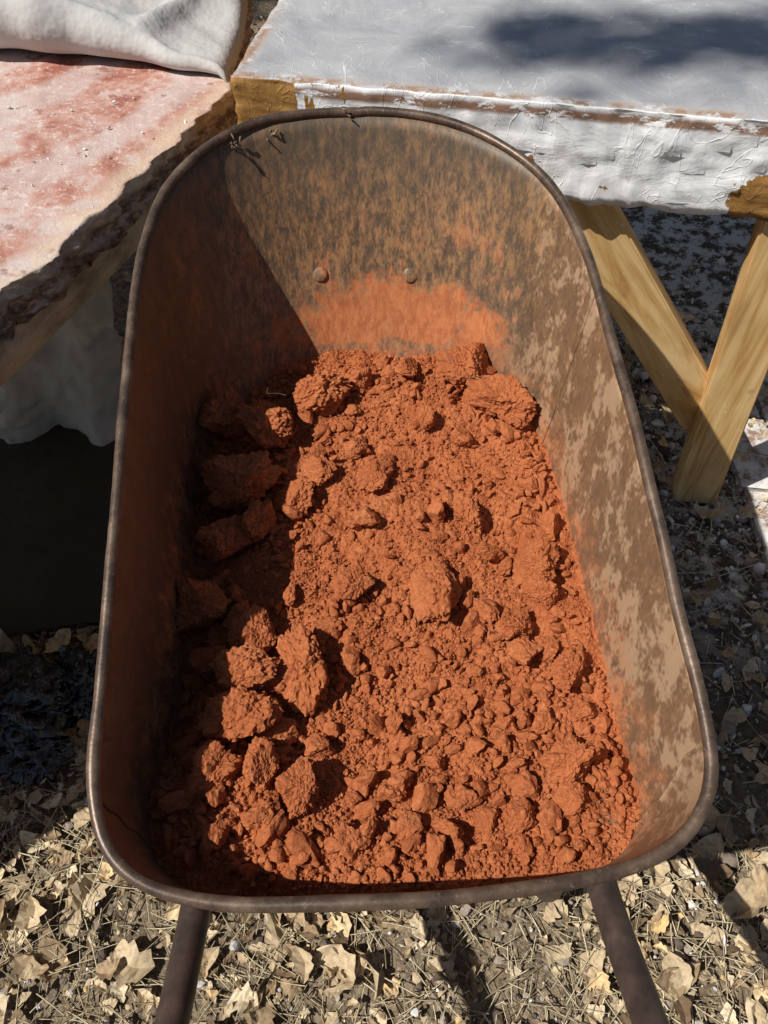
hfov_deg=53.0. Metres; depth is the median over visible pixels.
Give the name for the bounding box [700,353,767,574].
brick paving
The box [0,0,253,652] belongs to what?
work table
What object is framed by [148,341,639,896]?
soil pile
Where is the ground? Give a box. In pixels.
[0,0,767,1023]
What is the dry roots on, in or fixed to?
on the soil pile
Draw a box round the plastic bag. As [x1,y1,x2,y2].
[0,645,96,786]
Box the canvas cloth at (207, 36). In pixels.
[0,0,246,82]
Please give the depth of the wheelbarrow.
0.98 m
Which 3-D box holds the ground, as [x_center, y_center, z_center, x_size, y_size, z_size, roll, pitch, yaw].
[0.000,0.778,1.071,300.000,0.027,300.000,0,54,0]
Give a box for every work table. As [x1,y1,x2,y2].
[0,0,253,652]
[230,0,767,503]
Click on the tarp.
(55, 488)
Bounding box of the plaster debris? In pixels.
[0,88,767,1023]
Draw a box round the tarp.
[0,424,114,635]
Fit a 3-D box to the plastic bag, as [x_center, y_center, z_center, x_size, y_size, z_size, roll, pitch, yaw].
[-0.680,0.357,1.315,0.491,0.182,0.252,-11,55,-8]
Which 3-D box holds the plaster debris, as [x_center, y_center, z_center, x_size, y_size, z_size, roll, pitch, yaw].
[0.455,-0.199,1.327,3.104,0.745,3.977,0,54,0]
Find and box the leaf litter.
[0,14,767,1023]
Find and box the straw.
[0,12,767,1023]
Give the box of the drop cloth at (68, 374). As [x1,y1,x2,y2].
[0,278,121,446]
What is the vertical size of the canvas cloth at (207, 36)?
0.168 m
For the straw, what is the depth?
1.15 m
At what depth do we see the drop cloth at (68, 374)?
1.63 m
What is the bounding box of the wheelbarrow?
[86,106,718,1023]
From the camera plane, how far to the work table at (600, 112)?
1.13 m
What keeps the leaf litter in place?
on the ground
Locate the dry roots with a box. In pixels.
[229,108,624,831]

